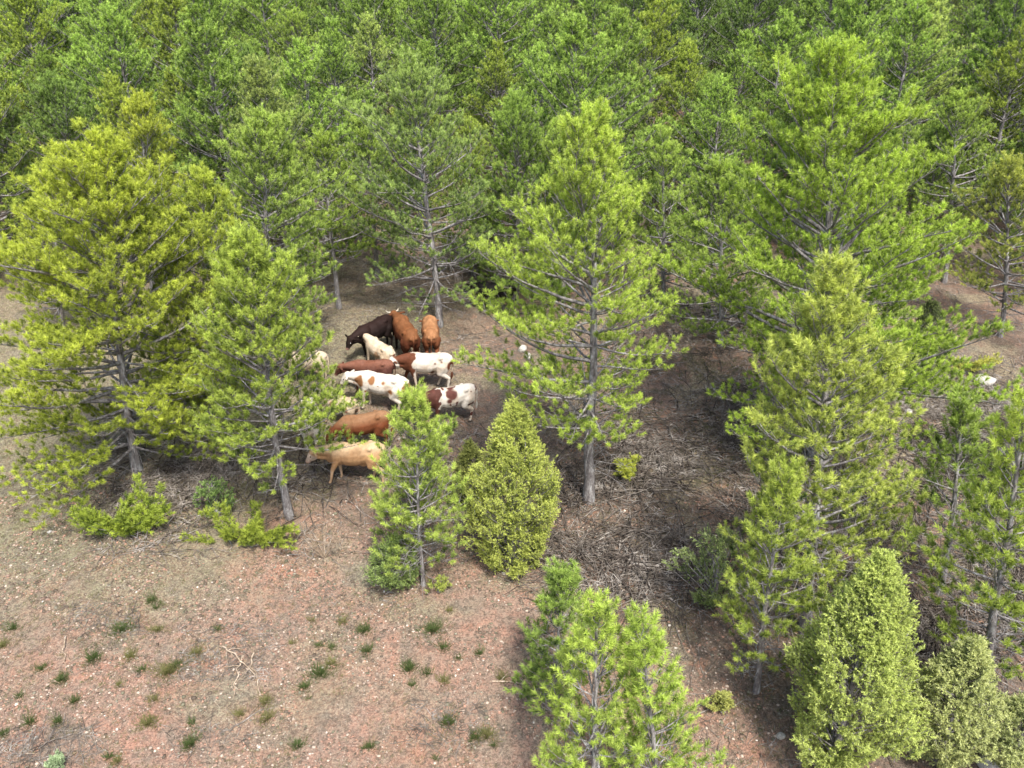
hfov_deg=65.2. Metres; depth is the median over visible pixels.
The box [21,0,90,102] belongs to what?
pine tree
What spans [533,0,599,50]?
pine tree
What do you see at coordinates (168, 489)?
fallen branch
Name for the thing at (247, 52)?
pine tree
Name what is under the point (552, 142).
pine tree
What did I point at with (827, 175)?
pine tree
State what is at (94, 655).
grass tuft
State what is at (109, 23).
pine tree
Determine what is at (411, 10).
pine tree
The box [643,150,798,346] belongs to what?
pine tree
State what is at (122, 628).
grass tuft
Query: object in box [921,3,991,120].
pine tree
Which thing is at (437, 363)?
cow
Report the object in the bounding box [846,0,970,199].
pine tree
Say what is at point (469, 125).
pine tree
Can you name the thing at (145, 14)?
pine tree
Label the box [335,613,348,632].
grass tuft
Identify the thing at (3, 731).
grass tuft
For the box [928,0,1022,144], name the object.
pine tree
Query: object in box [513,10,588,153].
pine tree
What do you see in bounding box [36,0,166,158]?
pine tree
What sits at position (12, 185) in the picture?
pine tree
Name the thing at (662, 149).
pine tree
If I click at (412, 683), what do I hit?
grass tuft
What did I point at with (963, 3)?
pine tree
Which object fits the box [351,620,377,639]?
grass tuft
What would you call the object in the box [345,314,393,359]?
cow
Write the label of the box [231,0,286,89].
pine tree
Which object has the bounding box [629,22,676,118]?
pine tree
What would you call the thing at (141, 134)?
pine tree
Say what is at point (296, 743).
grass tuft
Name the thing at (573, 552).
fallen branch
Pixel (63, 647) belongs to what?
fallen branch
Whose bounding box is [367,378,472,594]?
pine tree
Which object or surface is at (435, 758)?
grass tuft
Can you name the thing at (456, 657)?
grass tuft
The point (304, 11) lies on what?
pine tree
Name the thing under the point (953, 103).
pine tree
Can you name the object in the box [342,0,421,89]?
pine tree
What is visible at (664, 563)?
fallen branch
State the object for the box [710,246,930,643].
pine tree
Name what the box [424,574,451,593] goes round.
seedling
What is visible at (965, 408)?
pine tree
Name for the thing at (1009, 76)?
pine tree
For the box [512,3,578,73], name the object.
pine tree
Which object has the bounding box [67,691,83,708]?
grass tuft
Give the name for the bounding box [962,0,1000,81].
pine tree
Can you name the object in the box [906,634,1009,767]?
juniper bush
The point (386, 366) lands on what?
cow
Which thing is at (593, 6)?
pine tree
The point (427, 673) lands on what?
grass tuft
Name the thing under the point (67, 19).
pine tree
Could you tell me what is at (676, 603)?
fallen branch
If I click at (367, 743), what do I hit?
grass tuft
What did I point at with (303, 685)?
grass tuft
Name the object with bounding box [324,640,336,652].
grass tuft
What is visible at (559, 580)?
pine tree
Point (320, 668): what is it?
grass tuft
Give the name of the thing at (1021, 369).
pine tree
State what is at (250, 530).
pine seedling
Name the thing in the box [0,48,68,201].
pine tree
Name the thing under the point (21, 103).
pine tree
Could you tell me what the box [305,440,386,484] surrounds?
cow
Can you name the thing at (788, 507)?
pine tree
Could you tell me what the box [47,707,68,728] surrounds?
grass tuft
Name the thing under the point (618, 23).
pine tree
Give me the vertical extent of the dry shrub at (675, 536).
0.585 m
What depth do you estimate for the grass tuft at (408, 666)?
19.66 m
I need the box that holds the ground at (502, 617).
[0,1,1023,767]
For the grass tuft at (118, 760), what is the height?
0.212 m
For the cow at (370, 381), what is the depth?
27.73 m
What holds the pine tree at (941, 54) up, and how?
on the ground at (502, 617)
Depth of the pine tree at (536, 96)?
39.79 m
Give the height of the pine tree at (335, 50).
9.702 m
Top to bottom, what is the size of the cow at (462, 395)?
1.415 m
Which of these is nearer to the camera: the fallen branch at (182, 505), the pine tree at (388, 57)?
the fallen branch at (182, 505)
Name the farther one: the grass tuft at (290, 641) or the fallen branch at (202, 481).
the fallen branch at (202, 481)
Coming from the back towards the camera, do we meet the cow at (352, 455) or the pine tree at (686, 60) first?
the pine tree at (686, 60)
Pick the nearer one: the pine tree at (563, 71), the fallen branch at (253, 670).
the fallen branch at (253, 670)
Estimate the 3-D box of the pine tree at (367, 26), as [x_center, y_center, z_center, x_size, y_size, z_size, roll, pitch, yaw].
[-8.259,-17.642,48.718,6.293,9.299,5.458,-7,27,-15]
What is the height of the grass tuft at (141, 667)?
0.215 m
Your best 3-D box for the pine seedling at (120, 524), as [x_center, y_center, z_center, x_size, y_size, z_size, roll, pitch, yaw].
[-11.053,3.714,22.678,2.777,1.666,1.929,-19,32,-34]
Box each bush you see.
[43,749,65,767]
[361,531,421,592]
[445,438,489,510]
[460,395,562,582]
[662,522,751,608]
[783,547,935,767]
[900,298,957,376]
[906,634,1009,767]
[962,688,1023,767]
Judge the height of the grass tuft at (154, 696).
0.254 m
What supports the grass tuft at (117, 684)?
on the ground at (502, 617)
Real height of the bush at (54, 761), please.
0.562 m
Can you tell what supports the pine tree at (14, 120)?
on the ground at (502, 617)
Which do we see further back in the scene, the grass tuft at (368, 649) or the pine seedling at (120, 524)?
the pine seedling at (120, 524)
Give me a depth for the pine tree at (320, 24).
55.94 m
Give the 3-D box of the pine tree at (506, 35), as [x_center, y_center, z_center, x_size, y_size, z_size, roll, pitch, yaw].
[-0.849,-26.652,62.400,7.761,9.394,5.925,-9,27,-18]
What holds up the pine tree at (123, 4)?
on the ground at (502, 617)
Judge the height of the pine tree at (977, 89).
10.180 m
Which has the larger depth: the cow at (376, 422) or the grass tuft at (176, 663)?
the cow at (376, 422)
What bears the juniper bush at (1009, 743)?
on the ground at (502, 617)
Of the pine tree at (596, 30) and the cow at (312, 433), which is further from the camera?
the pine tree at (596, 30)
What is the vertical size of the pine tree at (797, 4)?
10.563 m
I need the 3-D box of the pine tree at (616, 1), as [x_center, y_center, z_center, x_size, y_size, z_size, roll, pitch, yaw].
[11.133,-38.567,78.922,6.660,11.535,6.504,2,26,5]
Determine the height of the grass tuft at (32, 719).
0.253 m
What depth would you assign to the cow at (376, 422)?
26.03 m
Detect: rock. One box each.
[517,345,526,352]
[776,732,785,739]
[974,374,995,386]
[976,751,999,767]
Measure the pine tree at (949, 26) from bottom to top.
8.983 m
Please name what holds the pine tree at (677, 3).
on the ground at (502, 617)
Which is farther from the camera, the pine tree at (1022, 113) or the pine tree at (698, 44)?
the pine tree at (698, 44)
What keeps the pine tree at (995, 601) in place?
on the ground at (502, 617)
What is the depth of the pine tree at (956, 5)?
79.28 m
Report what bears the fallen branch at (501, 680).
on the ground at (502, 617)
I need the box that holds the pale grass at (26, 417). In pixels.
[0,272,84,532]
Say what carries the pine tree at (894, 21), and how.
on the ground at (502, 617)
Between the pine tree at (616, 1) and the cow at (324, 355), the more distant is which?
the pine tree at (616, 1)
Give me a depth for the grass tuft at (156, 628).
20.15 m
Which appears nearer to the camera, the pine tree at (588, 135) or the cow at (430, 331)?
the pine tree at (588, 135)
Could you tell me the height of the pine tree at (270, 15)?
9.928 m
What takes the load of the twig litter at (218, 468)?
on the ground at (502, 617)
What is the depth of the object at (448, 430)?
23.37 m
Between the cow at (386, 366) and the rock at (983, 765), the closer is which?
the rock at (983, 765)
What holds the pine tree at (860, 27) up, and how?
on the ground at (502, 617)
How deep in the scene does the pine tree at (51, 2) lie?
55.26 m
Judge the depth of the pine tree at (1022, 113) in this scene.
37.50 m
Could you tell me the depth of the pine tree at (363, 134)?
35.04 m
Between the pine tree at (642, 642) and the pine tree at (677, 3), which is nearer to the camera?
the pine tree at (642, 642)
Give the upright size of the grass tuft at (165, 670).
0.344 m
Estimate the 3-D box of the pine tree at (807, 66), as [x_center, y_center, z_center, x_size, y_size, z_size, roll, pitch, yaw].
[13.566,-10.750,36.873,5.840,9.959,7.013,18,31,32]
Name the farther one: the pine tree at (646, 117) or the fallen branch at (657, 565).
the pine tree at (646, 117)
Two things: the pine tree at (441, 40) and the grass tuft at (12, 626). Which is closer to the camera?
the grass tuft at (12, 626)
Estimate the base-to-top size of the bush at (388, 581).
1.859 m
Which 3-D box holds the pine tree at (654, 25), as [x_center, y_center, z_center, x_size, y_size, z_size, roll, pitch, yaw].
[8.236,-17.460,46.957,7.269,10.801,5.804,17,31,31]
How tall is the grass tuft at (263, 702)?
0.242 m
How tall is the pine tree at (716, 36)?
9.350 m
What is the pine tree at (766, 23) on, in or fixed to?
on the ground at (502, 617)
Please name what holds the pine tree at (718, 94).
on the ground at (502, 617)
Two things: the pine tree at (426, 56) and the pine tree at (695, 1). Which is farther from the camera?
the pine tree at (695, 1)
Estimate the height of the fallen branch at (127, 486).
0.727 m
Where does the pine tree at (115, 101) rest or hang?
on the ground at (502, 617)
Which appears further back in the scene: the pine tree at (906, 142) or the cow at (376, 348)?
the pine tree at (906, 142)
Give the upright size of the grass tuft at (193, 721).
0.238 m
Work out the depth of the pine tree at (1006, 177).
31.29 m
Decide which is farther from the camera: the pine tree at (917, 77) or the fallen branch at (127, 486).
the pine tree at (917, 77)
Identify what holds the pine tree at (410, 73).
on the ground at (502, 617)
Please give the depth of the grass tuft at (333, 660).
19.79 m
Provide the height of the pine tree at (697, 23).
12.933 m
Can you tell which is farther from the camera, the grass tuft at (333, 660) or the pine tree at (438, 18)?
the pine tree at (438, 18)
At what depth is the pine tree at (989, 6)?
62.06 m
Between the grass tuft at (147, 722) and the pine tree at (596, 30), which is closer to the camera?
the grass tuft at (147, 722)
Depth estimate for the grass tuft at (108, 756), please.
17.32 m
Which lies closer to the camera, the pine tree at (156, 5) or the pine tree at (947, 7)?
the pine tree at (156, 5)
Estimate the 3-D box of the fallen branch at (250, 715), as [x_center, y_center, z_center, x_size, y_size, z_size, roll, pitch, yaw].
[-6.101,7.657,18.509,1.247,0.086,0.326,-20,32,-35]
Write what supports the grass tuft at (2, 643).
on the ground at (502, 617)
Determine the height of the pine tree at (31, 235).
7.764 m
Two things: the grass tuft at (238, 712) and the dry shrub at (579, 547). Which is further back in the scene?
the dry shrub at (579, 547)
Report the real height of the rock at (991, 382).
0.443 m
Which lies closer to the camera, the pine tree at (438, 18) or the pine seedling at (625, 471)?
the pine seedling at (625, 471)
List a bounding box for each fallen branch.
[35,730,76,747]
[61,635,66,663]
[107,465,183,494]
[145,478,185,505]
[150,466,209,545]
[174,471,234,502]
[212,655,243,697]
[222,645,255,675]
[223,706,273,730]
[239,652,260,694]
[492,674,529,683]
[566,475,683,502]
[567,513,625,558]
[591,518,742,597]
[617,531,650,554]
[617,556,708,592]
[629,582,667,614]
[645,578,712,619]
[682,684,782,722]
[891,506,986,616]
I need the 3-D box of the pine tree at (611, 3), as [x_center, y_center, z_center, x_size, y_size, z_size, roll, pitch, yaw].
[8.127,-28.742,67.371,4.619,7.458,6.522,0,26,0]
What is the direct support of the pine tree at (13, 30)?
on the ground at (502, 617)
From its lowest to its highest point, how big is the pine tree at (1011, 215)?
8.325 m
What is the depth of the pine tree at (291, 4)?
59.49 m
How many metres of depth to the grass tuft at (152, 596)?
20.90 m
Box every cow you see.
[270,350,329,384]
[300,397,321,451]
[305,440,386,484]
[316,392,358,422]
[326,410,393,447]
[334,359,395,392]
[340,370,409,409]
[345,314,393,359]
[358,333,395,374]
[386,310,420,353]
[389,352,453,388]
[419,315,440,352]
[425,383,477,427]
[463,281,516,311]
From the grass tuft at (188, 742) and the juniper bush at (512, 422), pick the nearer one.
the grass tuft at (188, 742)
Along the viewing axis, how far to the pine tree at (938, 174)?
35.76 m
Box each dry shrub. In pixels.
[298,525,343,557]
[567,532,593,555]
[668,526,688,543]
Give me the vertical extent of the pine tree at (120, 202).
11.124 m
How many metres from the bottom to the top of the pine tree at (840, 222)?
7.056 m
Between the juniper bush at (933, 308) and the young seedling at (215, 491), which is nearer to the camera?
the young seedling at (215, 491)
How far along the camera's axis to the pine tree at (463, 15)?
57.00 m
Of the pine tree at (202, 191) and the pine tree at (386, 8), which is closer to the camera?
the pine tree at (202, 191)
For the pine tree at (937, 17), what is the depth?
45.02 m
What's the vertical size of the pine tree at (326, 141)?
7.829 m
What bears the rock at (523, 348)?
on the ground at (502, 617)
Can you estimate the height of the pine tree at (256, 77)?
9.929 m
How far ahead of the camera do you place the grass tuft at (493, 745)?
18.10 m
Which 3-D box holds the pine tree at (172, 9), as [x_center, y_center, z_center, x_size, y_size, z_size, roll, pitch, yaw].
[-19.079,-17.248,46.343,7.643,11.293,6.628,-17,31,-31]
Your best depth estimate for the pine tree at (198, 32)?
34.20 m
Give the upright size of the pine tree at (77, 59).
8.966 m
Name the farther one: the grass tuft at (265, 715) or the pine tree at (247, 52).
the pine tree at (247, 52)
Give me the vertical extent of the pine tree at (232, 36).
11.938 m
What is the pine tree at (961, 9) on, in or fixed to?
on the ground at (502, 617)
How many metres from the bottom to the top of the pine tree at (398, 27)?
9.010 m
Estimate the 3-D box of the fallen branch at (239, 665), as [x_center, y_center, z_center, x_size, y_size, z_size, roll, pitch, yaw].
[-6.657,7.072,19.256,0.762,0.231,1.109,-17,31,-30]
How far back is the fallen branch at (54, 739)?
17.38 m
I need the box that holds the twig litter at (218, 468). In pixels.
[0,230,1023,767]
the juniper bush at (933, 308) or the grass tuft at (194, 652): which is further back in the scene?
the juniper bush at (933, 308)
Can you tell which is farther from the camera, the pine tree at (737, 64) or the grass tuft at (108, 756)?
the pine tree at (737, 64)
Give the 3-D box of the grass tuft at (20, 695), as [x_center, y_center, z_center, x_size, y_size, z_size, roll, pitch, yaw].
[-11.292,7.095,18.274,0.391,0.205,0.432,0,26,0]
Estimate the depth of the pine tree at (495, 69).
45.58 m
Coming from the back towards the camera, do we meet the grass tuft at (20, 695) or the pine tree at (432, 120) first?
the pine tree at (432, 120)
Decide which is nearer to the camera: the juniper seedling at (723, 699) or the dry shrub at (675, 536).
the juniper seedling at (723, 699)
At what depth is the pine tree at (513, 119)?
32.91 m
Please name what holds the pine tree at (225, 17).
on the ground at (502, 617)
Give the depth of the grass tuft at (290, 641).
20.32 m
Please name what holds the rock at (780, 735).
on the ground at (502, 617)
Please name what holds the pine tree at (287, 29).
on the ground at (502, 617)
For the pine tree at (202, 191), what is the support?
on the ground at (502, 617)
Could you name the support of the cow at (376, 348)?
on the ground at (502, 617)
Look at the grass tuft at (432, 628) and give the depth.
20.50 m
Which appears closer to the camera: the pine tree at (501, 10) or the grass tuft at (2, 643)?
the grass tuft at (2, 643)
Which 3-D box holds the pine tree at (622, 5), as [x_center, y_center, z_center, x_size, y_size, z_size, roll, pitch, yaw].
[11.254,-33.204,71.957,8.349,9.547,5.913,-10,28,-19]
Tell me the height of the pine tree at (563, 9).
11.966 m
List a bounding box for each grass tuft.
[0,635,16,650]
[0,725,15,739]
[2,620,24,634]
[11,688,26,701]
[18,707,37,731]
[30,660,53,672]
[40,668,71,690]
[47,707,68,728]
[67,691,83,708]
[79,639,106,672]
[100,616,147,645]
[100,746,114,763]
[109,750,129,767]
[113,675,125,691]
[118,646,138,668]
[126,662,149,675]
[129,711,168,732]
[143,590,163,609]
[144,656,195,682]
[145,623,171,633]
[145,690,167,706]
[166,653,188,671]
[177,726,206,758]
[185,713,199,729]
[186,638,205,662]
[208,622,228,633]
[227,702,253,720]
[253,701,280,730]
[255,690,273,709]
[285,733,312,750]
[288,637,298,645]
[292,670,312,696]
[301,658,343,682]
[312,639,328,648]
[322,649,342,672]
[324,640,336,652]
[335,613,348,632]
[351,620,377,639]
[359,639,375,658]
[364,739,377,755]
[395,654,426,676]
[404,613,453,647]
[406,676,419,691]
[418,665,434,679]
[428,751,440,764]
[430,638,454,658]
[434,702,462,737]
[435,669,452,692]
[452,653,464,663]
[465,720,506,746]
[467,720,482,749]
[472,644,484,657]
[487,737,498,749]
[491,665,509,686]
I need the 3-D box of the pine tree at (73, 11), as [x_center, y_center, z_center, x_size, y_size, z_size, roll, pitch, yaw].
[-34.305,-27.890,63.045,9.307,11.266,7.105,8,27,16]
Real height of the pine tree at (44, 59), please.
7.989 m
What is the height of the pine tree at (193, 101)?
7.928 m
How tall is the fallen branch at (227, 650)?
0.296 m
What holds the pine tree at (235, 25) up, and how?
on the ground at (502, 617)
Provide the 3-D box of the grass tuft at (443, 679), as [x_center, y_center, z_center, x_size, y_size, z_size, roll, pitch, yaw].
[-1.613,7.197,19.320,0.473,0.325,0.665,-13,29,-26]
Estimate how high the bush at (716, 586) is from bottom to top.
2.509 m
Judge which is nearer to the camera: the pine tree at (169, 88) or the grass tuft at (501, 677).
the grass tuft at (501, 677)
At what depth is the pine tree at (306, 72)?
36.76 m
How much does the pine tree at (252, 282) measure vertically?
9.140 m
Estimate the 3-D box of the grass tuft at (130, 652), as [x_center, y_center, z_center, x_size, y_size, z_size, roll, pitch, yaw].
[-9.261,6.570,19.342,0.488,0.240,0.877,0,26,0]
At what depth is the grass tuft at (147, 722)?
18.01 m
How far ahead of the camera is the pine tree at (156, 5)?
52.81 m
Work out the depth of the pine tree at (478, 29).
54.85 m
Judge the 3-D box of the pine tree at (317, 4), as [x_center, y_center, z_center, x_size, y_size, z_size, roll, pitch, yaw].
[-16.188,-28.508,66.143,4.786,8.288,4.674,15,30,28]
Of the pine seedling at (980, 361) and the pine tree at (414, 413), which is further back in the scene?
the pine seedling at (980, 361)
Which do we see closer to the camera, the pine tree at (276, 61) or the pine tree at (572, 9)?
the pine tree at (276, 61)
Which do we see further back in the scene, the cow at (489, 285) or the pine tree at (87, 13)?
the pine tree at (87, 13)
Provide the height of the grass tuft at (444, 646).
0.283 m
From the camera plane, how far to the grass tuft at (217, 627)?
20.44 m
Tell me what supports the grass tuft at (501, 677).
on the ground at (502, 617)
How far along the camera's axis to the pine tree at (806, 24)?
56.86 m
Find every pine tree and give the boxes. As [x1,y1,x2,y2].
[0,0,29,93]
[0,0,88,144]
[0,0,95,115]
[0,35,47,172]
[0,46,59,247]
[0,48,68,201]
[0,69,152,257]
[0,90,43,226]
[0,116,251,529]
[0,140,113,326]
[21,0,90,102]
[24,43,85,162]
[34,0,98,74]
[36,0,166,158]
[57,32,135,163]
[58,1,219,210]
[63,0,150,137]
[64,87,199,331]
[75,68,191,270]
[95,0,158,31]
[96,0,151,81]
[109,0,197,108]
[115,159,276,435]
[128,0,229,100]
[128,0,245,169]
[145,64,253,228]
[154,102,356,378]
[161,0,292,251]
[161,49,233,182]
[166,0,259,134]
[181,218,369,520]
[190,1,254,102]
[215,41,314,216]
[216,0,245,57]
[216,53,367,266]
[217,4,241,57]
[227,38,292,121]
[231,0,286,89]
[234,0,314,123]
[235,0,294,76]
[240,6,341,111]
[258,36,408,247]
[264,55,301,164]
[265,0,331,93]
[277,125,390,308]
[288,15,389,181]
[295,1,336,52]
[299,0,332,75]
[305,0,381,114]
[313,0,413,140]
[320,0,392,90]
[323,103,423,280]
[326,11,425,163]
[333,45,523,327]
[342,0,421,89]
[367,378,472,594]
[374,80,459,223]
[379,0,490,156]
[380,0,423,72]
[386,0,448,109]
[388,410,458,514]
[398,25,420,88]
[398,35,463,191]
[411,11,481,132]
[422,0,472,77]
[429,114,513,276]
[436,0,562,145]
[440,1,495,111]
[442,87,579,303]
[450,95,689,504]
[452,38,531,183]
[459,0,525,101]
[459,5,532,136]
[471,39,568,218]
[494,10,672,265]
[503,0,573,123]
[503,115,617,301]
[503,556,599,709]
[508,0,579,75]
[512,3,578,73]
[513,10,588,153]
[527,585,694,767]
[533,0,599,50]
[558,0,619,116]
[567,39,678,185]
[568,7,651,138]
[572,1,617,81]
[573,5,691,223]
[589,0,659,92]
[599,599,734,767]
[602,0,619,31]
[605,0,644,18]
[612,0,697,177]
[616,0,668,56]
[623,37,721,210]
[626,123,730,303]
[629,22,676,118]
[643,0,708,85]
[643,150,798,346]
[648,29,1023,467]
[650,73,773,260]
[656,0,738,102]
[665,0,729,72]
[665,31,724,146]
[666,72,759,224]
[670,0,810,121]
[693,29,771,169]
[698,0,762,85]
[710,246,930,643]
[717,451,838,694]
[720,0,767,52]
[720,46,792,158]
[723,0,802,109]
[724,35,886,253]
[733,6,825,214]
[741,0,949,220]
[757,0,797,51]
[758,0,889,123]
[763,0,840,112]
[770,0,921,165]
[786,140,868,289]
[789,0,825,50]
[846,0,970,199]
[848,196,923,349]
[860,102,949,250]
[861,0,976,149]
[866,0,907,80]
[879,43,930,144]
[890,123,983,271]
[891,0,920,68]
[898,1,962,125]
[900,86,1020,283]
[900,383,1023,696]
[901,382,1023,595]
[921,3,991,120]
[925,0,1023,179]
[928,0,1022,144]
[932,0,959,63]
[933,0,955,71]
[935,19,1023,223]
[942,0,1002,86]
[946,0,973,47]
[946,0,992,58]
[947,0,968,27]
[947,149,1023,345]
[948,26,1023,197]
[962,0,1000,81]
[986,108,1023,245]
[996,147,1023,279]
[1010,365,1023,493]
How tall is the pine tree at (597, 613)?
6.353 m
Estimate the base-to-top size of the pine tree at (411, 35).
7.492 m
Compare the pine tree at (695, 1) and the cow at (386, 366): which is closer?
the cow at (386, 366)
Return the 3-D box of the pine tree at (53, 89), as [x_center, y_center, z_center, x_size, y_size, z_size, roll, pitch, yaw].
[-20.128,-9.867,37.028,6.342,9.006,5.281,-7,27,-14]
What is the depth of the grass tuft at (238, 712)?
18.48 m
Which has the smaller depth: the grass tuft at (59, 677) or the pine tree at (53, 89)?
the grass tuft at (59, 677)
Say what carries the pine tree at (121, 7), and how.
on the ground at (502, 617)
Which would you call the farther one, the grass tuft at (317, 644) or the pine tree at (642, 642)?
the grass tuft at (317, 644)
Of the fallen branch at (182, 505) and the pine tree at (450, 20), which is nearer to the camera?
the fallen branch at (182, 505)
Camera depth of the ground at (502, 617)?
21.28 m
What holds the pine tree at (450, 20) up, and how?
on the ground at (502, 617)
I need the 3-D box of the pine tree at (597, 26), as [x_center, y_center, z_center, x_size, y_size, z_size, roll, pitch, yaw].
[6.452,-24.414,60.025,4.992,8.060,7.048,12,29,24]
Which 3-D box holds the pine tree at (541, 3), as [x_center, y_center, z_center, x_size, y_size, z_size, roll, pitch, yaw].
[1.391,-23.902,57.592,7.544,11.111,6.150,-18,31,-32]
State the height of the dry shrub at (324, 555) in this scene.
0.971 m
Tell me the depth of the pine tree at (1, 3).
58.10 m
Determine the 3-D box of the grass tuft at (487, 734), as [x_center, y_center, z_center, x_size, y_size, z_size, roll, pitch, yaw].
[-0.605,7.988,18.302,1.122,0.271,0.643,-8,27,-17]
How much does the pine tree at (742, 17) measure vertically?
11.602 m
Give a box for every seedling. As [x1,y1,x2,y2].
[66,472,175,539]
[179,498,301,550]
[192,475,236,516]
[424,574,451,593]
[613,452,640,480]
[705,689,736,714]
[952,351,1002,371]
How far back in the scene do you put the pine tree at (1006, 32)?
45.42 m
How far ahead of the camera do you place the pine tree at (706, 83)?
38.07 m
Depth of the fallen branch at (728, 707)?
18.51 m
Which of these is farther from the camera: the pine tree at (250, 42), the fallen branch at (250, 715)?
the pine tree at (250, 42)
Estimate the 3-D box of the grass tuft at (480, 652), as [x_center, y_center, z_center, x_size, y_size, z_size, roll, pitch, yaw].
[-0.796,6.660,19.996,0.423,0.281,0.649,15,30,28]
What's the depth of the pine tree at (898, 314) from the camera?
27.39 m
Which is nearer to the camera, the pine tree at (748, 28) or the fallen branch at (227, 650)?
the fallen branch at (227, 650)
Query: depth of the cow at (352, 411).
27.11 m
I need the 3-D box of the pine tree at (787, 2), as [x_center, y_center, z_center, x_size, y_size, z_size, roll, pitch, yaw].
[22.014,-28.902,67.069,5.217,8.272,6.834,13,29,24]
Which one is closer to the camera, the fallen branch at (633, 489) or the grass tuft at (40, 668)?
the grass tuft at (40, 668)
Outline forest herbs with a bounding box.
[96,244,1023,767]
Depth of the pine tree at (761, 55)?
50.09 m
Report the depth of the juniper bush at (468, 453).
23.78 m
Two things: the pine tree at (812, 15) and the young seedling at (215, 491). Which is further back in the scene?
the pine tree at (812, 15)
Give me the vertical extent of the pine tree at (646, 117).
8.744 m
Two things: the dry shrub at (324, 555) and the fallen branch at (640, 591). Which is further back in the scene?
the dry shrub at (324, 555)
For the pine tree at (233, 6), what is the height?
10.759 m
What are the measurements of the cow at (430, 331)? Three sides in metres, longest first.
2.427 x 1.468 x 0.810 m
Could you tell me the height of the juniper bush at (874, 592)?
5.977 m
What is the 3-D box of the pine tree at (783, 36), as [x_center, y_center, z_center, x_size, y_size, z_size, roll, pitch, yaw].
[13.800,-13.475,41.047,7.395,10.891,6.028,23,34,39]
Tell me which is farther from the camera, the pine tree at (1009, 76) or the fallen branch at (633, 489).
the pine tree at (1009, 76)
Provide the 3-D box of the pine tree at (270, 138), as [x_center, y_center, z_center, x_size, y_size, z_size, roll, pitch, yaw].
[-8.614,-4.588,27.753,6.150,9.972,5.286,0,26,0]
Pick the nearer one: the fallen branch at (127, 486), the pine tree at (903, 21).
the fallen branch at (127, 486)
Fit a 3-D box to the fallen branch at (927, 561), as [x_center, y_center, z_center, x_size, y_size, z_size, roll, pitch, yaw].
[11.139,4.839,21.914,1.532,0.846,4.160,-6,27,-11]
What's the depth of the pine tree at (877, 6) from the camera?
43.46 m
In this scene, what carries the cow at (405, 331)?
on the ground at (502, 617)
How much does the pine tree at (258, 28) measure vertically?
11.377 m
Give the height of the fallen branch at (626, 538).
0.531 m
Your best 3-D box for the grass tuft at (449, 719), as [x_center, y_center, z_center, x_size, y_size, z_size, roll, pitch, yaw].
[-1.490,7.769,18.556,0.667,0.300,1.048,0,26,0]
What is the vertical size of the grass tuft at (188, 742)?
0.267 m
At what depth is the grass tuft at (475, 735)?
18.23 m
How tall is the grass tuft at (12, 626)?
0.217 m
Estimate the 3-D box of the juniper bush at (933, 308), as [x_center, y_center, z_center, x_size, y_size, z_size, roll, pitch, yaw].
[15.294,-1.624,29.681,2.045,3.402,2.310,21,33,36]
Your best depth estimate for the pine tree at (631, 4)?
61.08 m

